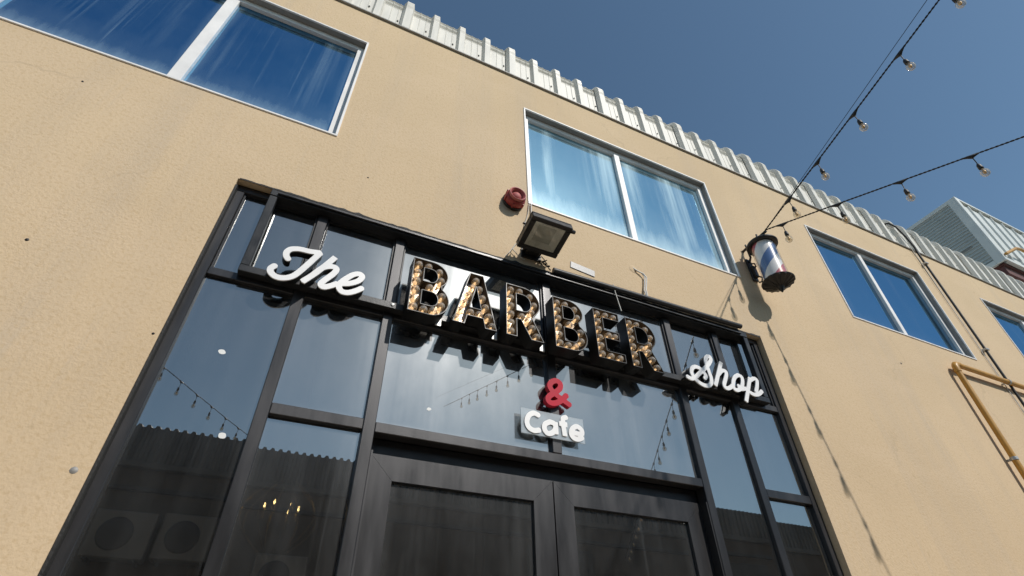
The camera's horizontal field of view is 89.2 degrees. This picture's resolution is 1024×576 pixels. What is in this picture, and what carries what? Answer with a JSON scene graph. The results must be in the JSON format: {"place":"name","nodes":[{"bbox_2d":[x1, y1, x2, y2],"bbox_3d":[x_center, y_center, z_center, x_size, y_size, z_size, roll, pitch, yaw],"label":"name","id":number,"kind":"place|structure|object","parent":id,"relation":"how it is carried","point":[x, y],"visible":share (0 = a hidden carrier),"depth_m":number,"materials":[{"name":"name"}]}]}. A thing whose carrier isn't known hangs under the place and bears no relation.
{"place":"outdoors","nodes":[
{"label":"outdoors","id":0,"kind":"place"},
{"bbox_2d":[392,0,1023,231],"label":"sky","id":1,"kind":"structure","parent":0,"point":[770,82],"materials":[{"name":"blue"}]},
{"label":"ground","id":2,"kind":"structure","parent":0,"visible":0},
{"bbox_2d":[0,0,1023,575],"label":"shop building","id":3,"kind":"structure","parent":2,"relation":"on","point":[178,396],"depth_m":3.05,"materials":[{"name":"paint"}]},
{"bbox_2d":[0,0,368,136],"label":"window","id":4,"kind":"structure","parent":3,"relation":"in","point":[267,56],"depth_m":3.56,"materials":[{"name":"blue glass"}]},
{"bbox_2d":[353,454,557,575],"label":"door","id":5,"kind":"structure","parent":3,"relation":"in","point":[420,518],"depth_m":2.42,"materials":[{"name":"wood"}]},
{"bbox_2d":[237,189,770,405],"bbox_3d":[0.252,0.133,3.345,3.548,0.705,0.091,16,-42,-19],"label":"sign frame","id":6,"kind":"object","parent":3,"relation":"attached to","point":[246,269],"visible":0.84,"depth_m":3.32,"materials":[{"name":"black paint"}]},
{"bbox_2d":[266,246,364,299],"bbox_3d":[-1.009,-0.080,2.717,0.476,0.257,0.052,16,-42,-19],"label":"script word","id":7,"kind":"object","parent":6,"relation":"attached to","point":[349,286],"visible":1,"depth_m":2.70,"materials":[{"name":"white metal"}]},
{"bbox_2d":[402,257,448,324],"bbox_3d":[-0.471,0.021,2.918,0.225,0.374,0.106,16,-42,-19],"label":"marquee letter","id":8,"kind":"object","parent":6,"relation":"attached to","point":[419,289],"visible":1,"depth_m":2.91,"materials":[{"name":"black metal"}]},
{"bbox_2d":[447,273,496,339],"bbox_3d":[-0.225,0.090,3.010,0.262,0.374,0.106,16,-42,-19],"label":"marquee letter","id":9,"kind":"object","parent":6,"relation":"attached to","point":[478,314],"visible":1,"depth_m":2.97,"materials":[{"name":"black metal"}]},
{"bbox_2d":[500,283,543,350],"bbox_3d":[0.057,0.169,3.114,0.240,0.374,0.106,16,-42,-19],"label":"marquee letter","id":10,"kind":"object","parent":6,"relation":"attached to","point":[515,323],"visible":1,"depth_m":3.09,"materials":[{"name":"black metal"}]},
{"bbox_2d":[545,296,587,358],"bbox_3d":[0.339,0.248,3.219,0.225,0.374,0.106,16,-42,-19],"label":"marquee letter","id":11,"kind":"object","parent":6,"relation":"attached to","point":[564,317],"visible":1,"depth_m":3.20,"materials":[{"name":"black metal"}]},
{"bbox_2d":[585,307,626,370],"bbox_3d":[0.596,0.321,3.314,0.200,0.374,0.106,16,-42,-19],"label":"marquee letter","id":12,"kind":"object","parent":6,"relation":"attached to","point":[601,340],"visible":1,"depth_m":3.29,"materials":[{"name":"black metal"}]},
{"bbox_2d":[616,317,664,380],"bbox_3d":[0.839,0.393,3.401,0.240,0.374,0.106,16,-42,-19],"label":"marquee letter","id":13,"kind":"object","parent":6,"relation":"attached to","point":[639,354],"visible":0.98,"depth_m":3.37,"materials":[{"name":"black metal"}]},
{"bbox_2d":[681,354,763,404],"bbox_3d":[1.459,0.632,3.618,0.702,0.325,0.052,16,-42,-19],"label":"script word","id":14,"kind":"object","parent":6,"relation":"attached to","point":[747,388],"visible":1,"depth_m":3.59,"materials":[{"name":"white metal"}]},
{"bbox_2d":[502,187,525,210],"bbox_3d":[0.025,-0.657,3.795,0.167,0.170,0.104,16,-42,-19],"label":"alarm sounder","id":15,"kind":"object","parent":3,"relation":"attached to","point":[513,198],"visible":1,"depth_m":3.76,"materials":[{"name":"red plastic"}]},
{"bbox_2d":[506,203,575,270],"bbox_3d":[0.186,-0.487,3.584,0.374,0.632,0.334,16,-42,-19],"label":"floodlight","id":16,"kind":"object","parent":3,"relation":"attached to","point":[541,234],"visible":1,"depth_m":3.43,"materials":[{"name":"black metal"}]},
{"bbox_2d":[524,411,583,441],"bbox_3d":[0.220,0.766,2.867,0.394,0.149,0.047,16,-42,-19],"label":"cafe sign","id":17,"kind":"object","parent":3,"relation":"attached to","point":[573,434],"visible":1,"depth_m":2.85,"materials":[{"name":"white plastic"}]},
{"bbox_2d":[543,378,571,409],"bbox_3d":[0.258,0.609,2.993,0.169,0.184,0.032,16,-42,-19],"label":"ampersand sign","id":18,"kind":"object","parent":3,"relation":"attached to","point":[558,399],"visible":1,"depth_m":2.97,"materials":[{"name":"red plastic"}]},
{"bbox_2d":[570,261,594,276],"bbox_3d":[0.506,-0.135,3.720,0.205,0.084,0.005,16,-42,-19],"label":"metal plate","id":19,"kind":"object","parent":3,"relation":"attached to","point":[583,269],"visible":1,"depth_m":3.71,"materials":[{"name":"white metal"}]},
{"bbox_2d":[523,108,740,277],"bbox_3d":[1.047,-0.840,4.707,2.107,1.310,0.109,16,-42,-19],"label":"window","id":20,"kind":"structure","parent":3,"relation":"in","point":[572,173],"depth_m":4.76,"materials":[{"name":"blue glass"}]},
{"bbox_2d":[552,481,715,575],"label":"door","id":21,"kind":"structure","parent":3,"relation":"in","point":[599,532],"depth_m":2.76,"materials":[{"name":"wood"}]},
{"bbox_2d":[629,265,647,295],"bbox_3d":[0.965,-0.054,3.920,0.136,0.308,0.028,4,-40,-6],"label":"loose cable","id":22,"kind":"object","parent":3,"relation":"attached to","point":[632,268],"visible":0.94,"depth_m":3.97,"materials":[{"name":"paint"}]},
{"bbox_2d":[742,230,795,292],"bbox_3d":[2.261,-0.215,4.614,0.274,0.694,0.337,16,-42,-19],"label":"barber pole","id":23,"kind":"object","parent":3,"relation":"attached to","point":[763,251],"visible":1,"depth_m":4.53,"materials":[{"name":"white metal"}]},
{"bbox_2d":[765,0,961,229],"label":"string light","id":24,"kind":"object","parent":23,"relation":"attached to","point":[906,62],"visible":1,"depth_m":4.10,"materials":[{"name":"black rubber"}]},
{"bbox_2d":[767,136,1023,239],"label":"string light","id":25,"kind":"object","parent":23,"relation":"hanging from","point":[907,192],"visible":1,"depth_m":4.18,"materials":[{"name":"black rubber"}]},
{"bbox_2d":[804,224,976,360],"bbox_3d":[4.220,0.068,5.872,1.995,1.310,0.109,16,-42,-19],"label":"window","id":26,"kind":"structure","parent":3,"relation":"in","point":[877,290],"depth_m":5.97,"materials":[{"name":"blue glass"}]},
{"bbox_2d":[884,222,1023,412],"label":"conduit","id":27,"kind":"object","parent":3,"relation":"attached to","point":[984,349],"visible":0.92,"depth_m":6.25,"materials":[{"name":"black metal"}]},
{"bbox_2d":[906,197,1023,282],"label":"rooftop enclosure","id":28,"kind":"object","parent":3,"relation":"on","point":[968,230],"visible":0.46,"depth_m":10.45,"materials":[{"name":"white metal"}]},
{"bbox_2d":[951,362,1023,479],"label":"gas pipe","id":29,"kind":"object","parent":3,"relation":"attached to","point":[957,367],"visible":1,"depth_m":5.04,"materials":[{"name":"metal"}]},
{"bbox_2d":[980,298,1023,356],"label":"window","id":30,"kind":"structure","parent":3,"relation":"in","point":[1012,323],"depth_m":7.14,"materials":[{"name":"blue glass"}]}
]}

